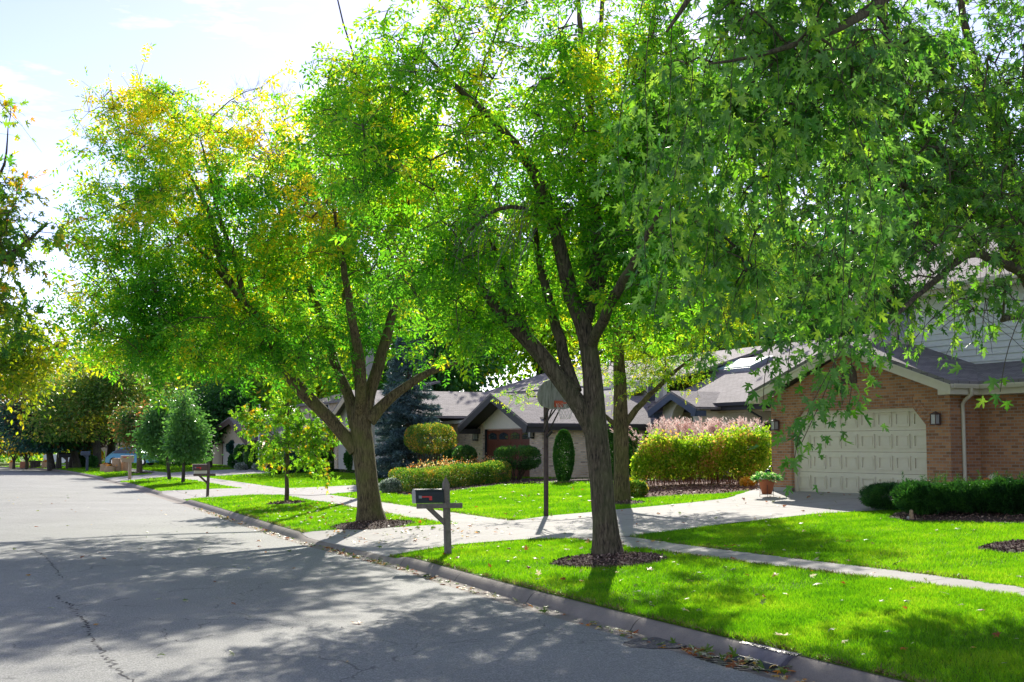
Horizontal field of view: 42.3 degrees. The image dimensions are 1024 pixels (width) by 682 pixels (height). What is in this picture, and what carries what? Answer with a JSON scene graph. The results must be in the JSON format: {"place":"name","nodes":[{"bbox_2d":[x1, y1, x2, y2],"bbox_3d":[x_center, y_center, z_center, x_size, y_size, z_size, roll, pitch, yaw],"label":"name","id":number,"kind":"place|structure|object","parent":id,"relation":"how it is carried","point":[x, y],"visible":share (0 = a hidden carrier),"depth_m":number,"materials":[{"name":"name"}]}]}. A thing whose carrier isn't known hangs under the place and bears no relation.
{"place":"outdoors","nodes":[
{"label":"outdoors","id":0,"kind":"place"},
{"bbox_2d":[106,468,308,481],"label":"driveway","id":1,"kind":"structure","parent":0,"point":[216,472],"depth_m":83.35,"materials":[{"name":"concrete"}]},
{"bbox_2d":[105,447,158,465],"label":"parked car","id":2,"kind":"object","parent":1,"relation":"on","point":[119,453],"visible":0.29,"depth_m":102.90,"materials":[{"name":"blue paint"}]},
{"bbox_2d":[160,484,378,499],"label":"driveway","id":3,"kind":"structure","parent":0,"point":[182,495],"depth_m":53.15,"materials":[{"name":"concrete"}]},
{"bbox_2d":[0,468,780,681],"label":"road","id":4,"kind":"structure","parent":0,"point":[127,581],"depth_m":16.23,"materials":[{"name":"grey asphalt"}]},
{"bbox_2d":[55,596,134,681],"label":"road crack","id":5,"kind":"object","parent":4,"relation":"on","point":[100,648],"visible":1,"depth_m":13.48,"materials":[{"name":"black asphalt"}]},
{"bbox_2d":[13,495,347,661],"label":"fallen leaves","id":6,"kind":"object","parent":4,"relation":"on","point":[157,598],"visible":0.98,"depth_m":24.33,"materials":[{"name":"brown plant"}]},
{"bbox_2d":[0,467,904,681],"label":"kerb","id":7,"kind":"structure","parent":4,"relation":"on","point":[803,667],"depth_m":16.95,"materials":[{"name":"concrete"}]},
{"bbox_2d":[194,507,805,681],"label":"fallen leaves","id":8,"kind":"object","parent":7,"relation":"on","point":[378,561],"visible":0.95,"depth_m":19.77,"materials":[{"name":"brown plant"}]},
{"bbox_2d":[680,643,788,673],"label":"fallen leaves","id":9,"kind":"object","parent":7,"relation":"on","point":[731,654],"visible":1,"depth_m":12.85,"materials":[{"name":"brown plant"}]},
{"bbox_2d":[695,641,799,672],"bbox_3d":[2.292,3.061,12.807,0.580,0.172,1.094,2,-5,-23],"label":"storm drain inlet","id":10,"kind":"object","parent":7,"relation":"on","point":[768,656],"visible":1,"depth_m":12.75,"materials":[{"name":"metal"}]},
{"bbox_2d":[623,637,685,648],"bbox_3d":[1.558,3.237,14.188,0.677,0.012,0.913,-2,-5,27],"label":"asphalt patch","id":11,"kind":"object","parent":4,"relation":"on","point":[650,643],"visible":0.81,"depth_m":14.12,"materials":[{"name":"grey asphalt"}]},
{"bbox_2d":[0,459,1023,681],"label":"lawn","id":12,"kind":"structure","parent":0,"point":[345,471],"depth_m":18.06,"materials":[{"name":"green plant"}]},
{"bbox_2d":[0,433,66,468],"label":"tree","id":13,"kind":"object","parent":12,"relation":"on","point":[26,457],"visible":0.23,"depth_m":122.86,"materials":[{"name":"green plant"}]},
{"bbox_2d":[0,349,76,454],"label":"golden maple","id":14,"kind":"object","parent":12,"relation":"on","point":[5,394],"visible":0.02,"depth_m":149.32,"materials":[{"name":"yellow plant"}]},
{"bbox_2d":[0,389,104,470],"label":"tree","id":15,"kind":"object","parent":12,"relation":"on","point":[22,445],"visible":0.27,"depth_m":114.23,"materials":[{"name":"green plant"}]},
{"bbox_2d":[1,382,113,467],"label":"purple maple","id":16,"kind":"object","parent":12,"relation":"on","point":[75,460],"visible":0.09,"depth_m":114.71,"materials":[{"name":"green plant"}]},
{"bbox_2d":[13,418,110,468],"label":"dark tree","id":17,"kind":"object","parent":12,"relation":"on","point":[58,462],"visible":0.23,"depth_m":113.84,"materials":[{"name":"green plant"}]},
{"bbox_2d":[29,423,122,467],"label":"purple maple","id":18,"kind":"object","parent":12,"relation":"on","point":[70,461],"visible":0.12,"depth_m":117.27,"materials":[{"name":"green plant"}]},
{"bbox_2d":[0,343,177,467],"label":"bronze maple","id":19,"kind":"object","parent":12,"relation":"on","point":[80,409],"visible":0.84,"depth_m":111.44,"materials":[{"name":"green plant"}]},
{"bbox_2d":[88,455,98,467],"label":"round shrub","id":20,"kind":"object","parent":12,"relation":"on","point":[93,461],"visible":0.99,"depth_m":112.66,"materials":[{"name":"green plant"}]},
{"bbox_2d":[59,333,181,464],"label":"bronze maple","id":21,"kind":"object","parent":12,"relation":"on","point":[112,448],"visible":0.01,"depth_m":122.42,"materials":[{"name":"green plant"}]},
{"bbox_2d":[102,393,151,471],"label":"pear tree","id":22,"kind":"object","parent":12,"relation":"on","point":[127,418],"visible":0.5,"depth_m":92.06,"materials":[{"name":"green plant"}]},
{"bbox_2d":[121,455,133,478],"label":"mailbox","id":23,"kind":"object","parent":12,"relation":"on","point":[130,459],"visible":0.93,"depth_m":79.63,"materials":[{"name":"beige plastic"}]},
{"bbox_2d":[0,452,264,468],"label":"distant woods","id":24,"kind":"object","parent":12,"relation":"on","point":[40,458],"visible":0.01,"depth_m":205.28,"materials":[{"name":"green plant"}]},
{"bbox_2d":[98,320,193,400],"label":"shade tree","id":25,"kind":"object","parent":12,"relation":"on","point":[176,384],"visible":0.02,"depth_m":148.39,"materials":[{"name":"green plant"}]},
{"bbox_2d":[125,393,179,479],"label":"pear tree","id":26,"kind":"object","parent":12,"relation":"on","point":[149,430],"visible":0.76,"depth_m":74.05,"materials":[{"name":"green plant"}]},
{"bbox_2d":[152,386,222,482],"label":"pear tree","id":27,"kind":"object","parent":12,"relation":"on","point":[187,439],"visible":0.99,"depth_m":67.75,"materials":[{"name":"green plant"}]},
{"bbox_2d":[152,287,225,404],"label":"shade tree","id":28,"kind":"object","parent":12,"relation":"on","point":[179,384],"visible":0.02,"depth_m":137.90,"materials":[{"name":"green plant"}]},
{"bbox_2d":[192,462,215,496],"bbox_3d":[-12.030,5.454,51.636,0.881,1.490,0.186,2,-5,-21],"label":"mailbox","id":29,"kind":"object","parent":12,"relation":"on","point":[196,467],"visible":0.98,"depth_m":51.61,"materials":[{"name":"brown wood"}]},
{"bbox_2d":[166,372,273,467],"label":"dark tree","id":30,"kind":"object","parent":12,"relation":"on","point":[215,406],"visible":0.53,"depth_m":98.59,"materials":[{"name":"green plant"}]},
{"bbox_2d":[233,443,251,462],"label":"mushroom shrub","id":31,"kind":"object","parent":12,"relation":"on","point":[236,450],"visible":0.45,"depth_m":90.35,"materials":[{"name":"green plant"}]},
{"bbox_2d":[162,289,332,458],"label":"shade tree","id":32,"kind":"object","parent":12,"relation":"on","point":[263,404],"visible":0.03,"depth_m":109.20,"materials":[{"name":"green plant"}]},
{"bbox_2d":[243,446,257,468],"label":"cone shrub","id":33,"kind":"object","parent":12,"relation":"on","point":[246,457],"visible":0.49,"depth_m":88.11,"materials":[{"name":"green plant"}]},
{"bbox_2d":[212,417,290,464],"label":"tan house","id":34,"kind":"structure","parent":12,"relation":"on","point":[228,423],"depth_m":97.43,"materials":[{"name":"beige paint"}]},
{"bbox_2d":[223,443,251,464],"bbox_3d":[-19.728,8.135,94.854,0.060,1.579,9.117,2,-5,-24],"label":"garage door","id":35,"kind":"structure","parent":34,"relation":"in","point":[225,454],"depth_m":98.17,"materials":[{"name":"paint"}]},
{"bbox_2d":[141,72,374,449],"bbox_3d":[-8.607,-2.636,51.630,11.760,16.842,6.125,-2,-5,28],"label":"shade tree","id":36,"kind":"object","parent":12,"relation":"on","point":[369,366],"visible":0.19,"depth_m":52.26,"materials":[{"name":"green plant"}]},
{"bbox_2d":[10,42,531,520],"bbox_3d":[-5.157,-1.228,33.651,11.750,11.866,11.901,-1,-5,11],"label":"ash tree","id":37,"kind":"object","parent":12,"relation":"on","point":[162,282],"visible":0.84,"depth_m":31.09,"materials":[{"name":"green plant"}]},
{"bbox_2d":[228,367,348,500],"bbox_3d":[-7.194,2.994,43.075,4.032,4.792,2.999,-2,-5,25],"label":"maple sapling","id":38,"kind":"object","parent":12,"relation":"on","point":[310,432],"visible":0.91,"depth_m":42.79,"materials":[{"name":"green plant"}]},
{"bbox_2d":[232,288,353,417],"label":"shade tree","id":39,"kind":"object","parent":12,"relation":"on","point":[318,393],"visible":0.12,"depth_m":102.41,"materials":[{"name":"green plant"}]},
{"bbox_2d":[210,210,375,409],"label":"shade tree","id":40,"kind":"object","parent":12,"relation":"on","point":[328,275],"depth_m":117.73,"materials":[{"name":"green plant"}]},
{"bbox_2d":[277,451,308,472],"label":"spruce bush","id":41,"kind":"object","parent":12,"relation":"on","point":[293,454],"visible":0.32,"depth_m":76.42,"materials":[{"name":"green plant"}]},
{"bbox_2d":[309,451,339,471],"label":"round shrub","id":42,"kind":"object","parent":12,"relation":"on","point":[331,459],"visible":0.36,"depth_m":75.68,"materials":[{"name":"green plant"}]},
{"bbox_2d":[343,450,354,471],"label":"green shrub","id":43,"kind":"object","parent":12,"relation":"on","point":[347,461],"visible":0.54,"depth_m":71.85,"materials":[{"name":"green plant"}]},
{"bbox_2d":[335,520,411,529],"bbox_3d":[-3.367,4.358,31.304,1.907,0.192,1.806,-2,-5,21],"label":"mulch ring","id":44,"kind":"object","parent":12,"relation":"on","point":[372,526],"visible":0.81,"depth_m":30.83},
{"bbox_2d":[331,519,413,530],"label":"mulch chips","id":45,"kind":"object","parent":44,"relation":"on","point":[403,521],"visible":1,"depth_m":31.01,"materials":[{"name":"brown wood"}]},
{"bbox_2d":[254,381,499,469],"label":"beige house","id":46,"kind":"structure","parent":12,"relation":"on","point":[459,404],"depth_m":73.10,"materials":[{"name":"paint"}]},
{"bbox_2d":[299,243,475,398],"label":"shade tree","id":47,"kind":"object","parent":12,"relation":"on","point":[346,355],"visible":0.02,"depth_m":89.87,"materials":[{"name":"green plant"}]},
{"bbox_2d":[354,325,449,478],"bbox_3d":[-4.969,2.858,61.718,4.796,7.524,4.838,0,-5,0],"label":"blue spruce","id":48,"kind":"object","parent":12,"relation":"on","point":[405,405],"visible":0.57,"depth_m":61.21,"materials":[{"name":"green plant"}]},
{"bbox_2d":[329,302,528,396],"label":"shade tree","id":49,"kind":"object","parent":12,"relation":"on","point":[458,382],"visible":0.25,"depth_m":86.15,"materials":[{"name":"green plant"}]},
{"bbox_2d":[403,421,458,467],"bbox_3d":[-3.582,4.848,58.341,2.465,2.609,2.255,0,-5,0],"label":"round topped shrub","id":50,"kind":"object","parent":12,"relation":"on","point":[447,432],"visible":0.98,"depth_m":57.95,"materials":[{"name":"green plant"}]},
{"bbox_2d":[412,477,462,554],"bbox_3d":[-1.331,3.162,23.546,0.894,1.489,0.186,2,-5,-22],"label":"mailbox","id":51,"kind":"object","parent":12,"relation":"on","point":[429,500],"visible":0.98,"depth_m":23.52,"materials":[{"name":"grey wood"}]},
{"bbox_2d":[440,448,453,465],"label":"green shrub","id":52,"kind":"object","parent":12,"relation":"on","point":[448,453],"visible":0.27,"depth_m":57.13,"materials":[{"name":"green plant"}]},
{"bbox_2d":[395,222,566,391],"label":"shade tree","id":53,"kind":"object","parent":12,"relation":"on","point":[503,378],"visible":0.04,"depth_m":96.59,"materials":[{"name":"green plant"}]},
{"bbox_2d":[397,478,588,494],"bbox_3d":[0.007,5.477,50.663,8.989,0.412,13.346,0,-5,0],"label":"mulch bed","id":54,"kind":"object","parent":12,"relation":"on","point":[536,480],"visible":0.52,"depth_m":49.22,"materials":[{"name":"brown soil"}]},
{"bbox_2d":[378,477,403,492],"bbox_3d":[-4.269,5.131,46.819,0.902,0.664,0.936,4,-6,-39],"label":"silvery plant","id":55,"kind":"object","parent":54,"relation":"on","point":[391,484],"visible":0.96,"depth_m":46.59,"materials":[{"name":"green plant"}]},
{"bbox_2d":[388,460,511,491],"bbox_3d":[-2.507,4.995,48.998,2.623,1.188,6.456,-3,-5,34],"label":"box hedge","id":56,"kind":"object","parent":54,"relation":"on","point":[482,473],"visible":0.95,"depth_m":48.20,"materials":[{"name":"green plant"}]},
{"bbox_2d":[403,453,503,480],"bbox_3d":[-1.955,5.076,52.941,2.394,1.372,5.685,-3,-6,37],"label":"flower bed","id":57,"kind":"object","parent":54,"relation":"on","point":[447,462],"visible":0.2,"depth_m":52.15,"materials":[{"name":"plant"}]},
{"bbox_2d":[452,444,477,472],"bbox_3d":[-1.994,5.140,55.994,1.152,1.571,1.084,0,-5,0],"label":"green shrub","id":58,"kind":"object","parent":54,"relation":"on","point":[460,452],"visible":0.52,"depth_m":55.74,"materials":[{"name":"green plant"}]},
{"bbox_2d":[493,444,541,479],"bbox_3d":[0.214,4.818,52.183,1.985,1.518,1.776,0,-5,0],"label":"vase shaped shrub","id":59,"kind":"object","parent":54,"relation":"on","point":[533,453],"visible":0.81,"depth_m":51.77,"materials":[{"name":"green plant"}]},
{"bbox_2d":[552,429,574,481],"bbox_3d":[1.904,4.189,48.583,0.869,1.952,0.802,0,-5,0],"label":"arborvitae","id":60,"kind":"object","parent":54,"relation":"on","point":[562,465],"visible":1,"depth_m":48.34,"materials":[{"name":"green plant"}]},
{"bbox_2d":[608,429,613,479],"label":"arborvitae","id":61,"kind":"object","parent":54,"relation":"on","point":[610,434],"visible":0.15,"depth_m":47.25,"materials":[{"name":"green plant"}]},
{"bbox_2d":[263,0,765,554],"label":"ash tree","id":62,"kind":"object","parent":12,"relation":"on","point":[483,264],"visible":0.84,"depth_m":21.30,"materials":[{"name":"green plant"}]},
{"bbox_2d":[476,231,612,384],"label":"shade tree","id":63,"kind":"object","parent":12,"relation":"on","point":[551,350],"visible":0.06,"depth_m":93.66,"materials":[{"name":"green plant"}]},
{"bbox_2d":[537,379,571,515],"bbox_3d":[1.059,2.535,30.779,0.964,3.336,0.842,0,-5,0],"label":"basketball hoop","id":64,"kind":"object","parent":12,"relation":"on","point":[549,396],"visible":0.68,"depth_m":30.91,"materials":[{"name":"black metal"}]},
{"bbox_2d":[173,478,1023,662],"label":"fallen leaves","id":65,"kind":"object","parent":12,"relation":"on","point":[997,634],"depth_m":24.67,"materials":[{"name":"brown plant"}]},
{"bbox_2d":[554,554,664,567],"bbox_3d":[1.489,3.493,21.102,1.766,0.145,1.673,-2,-5,21],"label":"mulch ring","id":66,"kind":"object","parent":12,"relation":"on","point":[609,563],"visible":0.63,"depth_m":20.59,"materials":[{"name":"brown wood"}]},
{"bbox_2d":[549,550,666,566],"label":"mulch chips","id":67,"kind":"object","parent":66,"relation":"on","point":[625,555],"visible":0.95,"depth_m":20.80,"materials":[{"name":"brown wood"}]},
{"bbox_2d":[551,246,680,365],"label":"shade tree","id":68,"kind":"object","parent":12,"relation":"on","point":[626,343],"visible":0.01,"depth_m":98.53,"materials":[{"name":"green plant"}]},
{"bbox_2d":[629,428,641,477],"bbox_3d":[4.524,4.152,48.803,0.647,1.923,0.624,0,-5,0],"label":"arborvitae","id":69,"kind":"object","parent":12,"relation":"on","point":[631,446],"visible":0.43,"depth_m":48.66,"materials":[{"name":"green plant"}]},
{"bbox_2d":[405,334,869,477],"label":"pale brick house","id":70,"kind":"structure","parent":12,"relation":"on","point":[487,425],"depth_m":56.10,"materials":[{"name":"paint"}]},
{"bbox_2d":[487,429,529,476],"bbox_3d":[-0.095,4.839,56.979,0.088,2.022,4.508,2,-5,-26],"label":"garage door","id":71,"kind":"structure","parent":70,"relation":"in","point":[495,438],"depth_m":57.19,"materials":[{"name":"brown wood"}]},
{"bbox_2d":[491,173,784,500],"bbox_3d":[3.372,-0.015,34.580,7.908,8.785,6.209,0,-5,0],"label":"locust tree","id":72,"kind":"object","parent":12,"relation":"on","point":[620,421],"visible":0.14,"depth_m":34.21,"materials":[{"name":"green plant"}]},
{"bbox_2d":[630,480,648,496],"bbox_3d":[3.443,4.097,36.675,0.720,0.521,0.659,0,-5,0],"label":"boxwood","id":73,"kind":"object","parent":12,"relation":"on","point":[642,490],"visible":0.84,"depth_m":36.49,"materials":[{"name":"green plant"}]},
{"bbox_2d":[636,478,760,497],"bbox_3d":[5.895,4.675,42.710,4.859,0.258,13.705,-1,-5,11],"label":"mulch bed","id":74,"kind":"object","parent":12,"relation":"on","point":[677,487],"visible":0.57,"depth_m":38.84,"materials":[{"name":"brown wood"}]},
{"bbox_2d":[610,416,703,480],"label":"ornamental grass","id":75,"kind":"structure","parent":74,"relation":"on","point":[666,427],"depth_m":46.87,"materials":[{"name":"pink plant"}]},
{"bbox_2d":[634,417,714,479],"bbox_3d":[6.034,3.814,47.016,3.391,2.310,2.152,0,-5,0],"label":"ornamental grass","id":76,"kind":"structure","parent":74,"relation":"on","point":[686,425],"depth_m":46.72,"materials":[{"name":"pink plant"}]},
{"bbox_2d":[629,422,771,486],"bbox_3d":[5.880,3.538,40.986,4.426,2.079,2.019,-1,-5,16],"label":"dogwood hedge","id":77,"kind":"object","parent":74,"relation":"on","point":[657,454],"visible":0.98,"depth_m":40.46,"materials":[{"name":"green plant"}]},
{"bbox_2d":[675,416,756,479],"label":"ornamental grass","id":78,"kind":"object","parent":74,"relation":"on","point":[710,428],"depth_m":46.73,"materials":[{"name":"pink plant"}]},
{"bbox_2d":[704,416,768,479],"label":"ornamental grass","id":79,"kind":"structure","parent":74,"relation":"on","point":[740,422],"depth_m":46.67,"materials":[{"name":"pink plant"}]},
{"bbox_2d":[739,476,756,485],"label":"orange plant","id":80,"kind":"object","parent":74,"relation":"on","point":[744,480],"visible":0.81,"depth_m":38.59,"materials":[{"name":"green plant"}]},
{"bbox_2d":[644,214,784,353],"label":"shade tree","id":81,"kind":"object","parent":12,"relation":"on","point":[738,339],"visible":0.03,"depth_m":88.21,"materials":[{"name":"green plant"}]},
{"bbox_2d":[443,533,1018,653],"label":"fallen leaves","id":82,"kind":"object","parent":12,"relation":"on","point":[563,578],"depth_m":18.92,"materials":[{"name":"brown plant"}]},
{"bbox_2d":[575,0,1023,497],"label":"silver maple","id":83,"kind":"object","parent":12,"relation":"on","point":[799,123],"visible":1,"depth_m":11.94,"materials":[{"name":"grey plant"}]},
{"bbox_2d":[750,203,849,255],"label":"shade tree","id":84,"kind":"object","parent":12,"relation":"on","point":[812,234],"visible":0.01,"depth_m":98.61,"materials":[{"name":"green plant"}]},
{"bbox_2d":[597,0,1023,382],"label":"silver maple","id":85,"kind":"object","parent":12,"relation":"on","point":[974,197],"visible":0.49,"depth_m":19.52,"materials":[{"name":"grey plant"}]},
{"bbox_2d":[711,198,909,346],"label":"shade tree","id":86,"kind":"object","parent":12,"relation":"on","point":[753,321],"visible":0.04,"depth_m":68.85,"materials":[{"name":"green plant"}]},
{"bbox_2d":[748,222,1023,492],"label":"brick house","id":87,"kind":"structure","parent":12,"relation":"on","point":[929,415],"depth_m":31.84,"materials":[{"name":"brick"}]},
{"bbox_2d":[798,411,926,492],"bbox_3d":[8.696,2.766,32.963,0.078,2.092,4.840,2,-5,-27],"label":"garage door","id":88,"kind":"structure","parent":87,"relation":"in","point":[890,453],"depth_m":32.85,"materials":[{"name":"beige metal"}]},
{"bbox_2d":[873,304,914,343],"bbox_3d":[10.109,-0.468,34.906,0.135,1.135,1.499,2,-5,-27],"label":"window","id":89,"kind":"structure","parent":87,"relation":"in","point":[888,340],"depth_m":34.77,"materials":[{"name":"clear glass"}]},
{"bbox_2d":[792,103,1021,274],"bbox_3d":[19.400,-2.367,60.468,13.378,17.477,13.721,0,-5,0],"label":"shade tree","id":90,"kind":"object","parent":12,"relation":"on","point":[871,209],"visible":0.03,"depth_m":59.67,"materials":[{"name":"green plant"}]},
{"bbox_2d":[886,511,1023,522],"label":"mulch bed","id":91,"kind":"object","parent":12,"relation":"on","point":[984,518],"visible":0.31,"depth_m":24.93,"materials":[{"name":"brown wood"}]},
{"bbox_2d":[857,481,902,509],"bbox_3d":[8.298,3.280,28.012,1.899,0.674,1.402,0,-5,0],"label":"yew bush","id":92,"kind":"object","parent":91,"relation":"on","point":[871,496],"visible":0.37,"depth_m":27.72,"materials":[{"name":"green plant"}]},
{"bbox_2d":[889,468,1023,514],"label":"yew hedge","id":93,"kind":"object","parent":91,"relation":"on","point":[1004,495],"visible":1,"depth_m":25.29,"materials":[{"name":"green plant"}]},
{"bbox_2d":[978,542,1023,552],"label":"mulch ring","id":94,"kind":"object","parent":12,"relation":"on","point":[1017,551],"visible":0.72,"depth_m":19.61,"materials":[{"name":"brown wood"}]},
{"bbox_2d":[978,539,1023,552],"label":"mulch chips","id":95,"kind":"object","parent":94,"relation":"on","point":[1013,542],"visible":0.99,"depth_m":19.78,"materials":[{"name":"brown wood"}]},
{"bbox_2d":[0,0,1023,444],"label":"sky","id":96,"kind":"structure","parent":0,"point":[45,44],"materials":[{"name":"white"}]},
{"bbox_2d":[41,464,1023,595],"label":"sidewalk","id":97,"kind":"structure","parent":0,"point":[457,518],"depth_m":21.65,"materials":[{"name":"concrete"}]},
{"bbox_2d":[302,486,897,555],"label":"driveway","id":98,"kind":"structure","parent":0,"point":[757,506],"depth_m":28.72,"materials":[{"name":"concrete"}]},
{"bbox_2d":[245,503,504,547],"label":"fallen leaves","id":99,"kind":"object","parent":98,"relation":"on","point":[337,532],"visible":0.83,"depth_m":30.19,"materials":[{"name":"brown plant"}]},
{"bbox_2d":[749,470,782,496],"bbox_3d":[6.428,3.615,33.452,0.874,0.699,0.893,0,-5,0],"label":"flower pot","id":100,"kind":"object","parent":98,"relation":"on","point":[767,482],"visible":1,"depth_m":33.30,"materials":[{"name":"ceramic"}]},
{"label":"opposite lawn","id":101,"kind":"structure","parent":0,"visible":0},
{"bbox_2d":[0,241,104,434],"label":"yellow ash","id":102,"kind":"object","parent":101,"relation":"on","point":[38,359],"visible":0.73,"depth_m":55.47,"materials":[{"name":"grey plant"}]},
{"bbox_2d":[0,84,106,358],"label":"orange maple","id":103,"kind":"object","parent":101,"relation":"on","point":[8,258],"visible":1,"depth_m":25.26,"materials":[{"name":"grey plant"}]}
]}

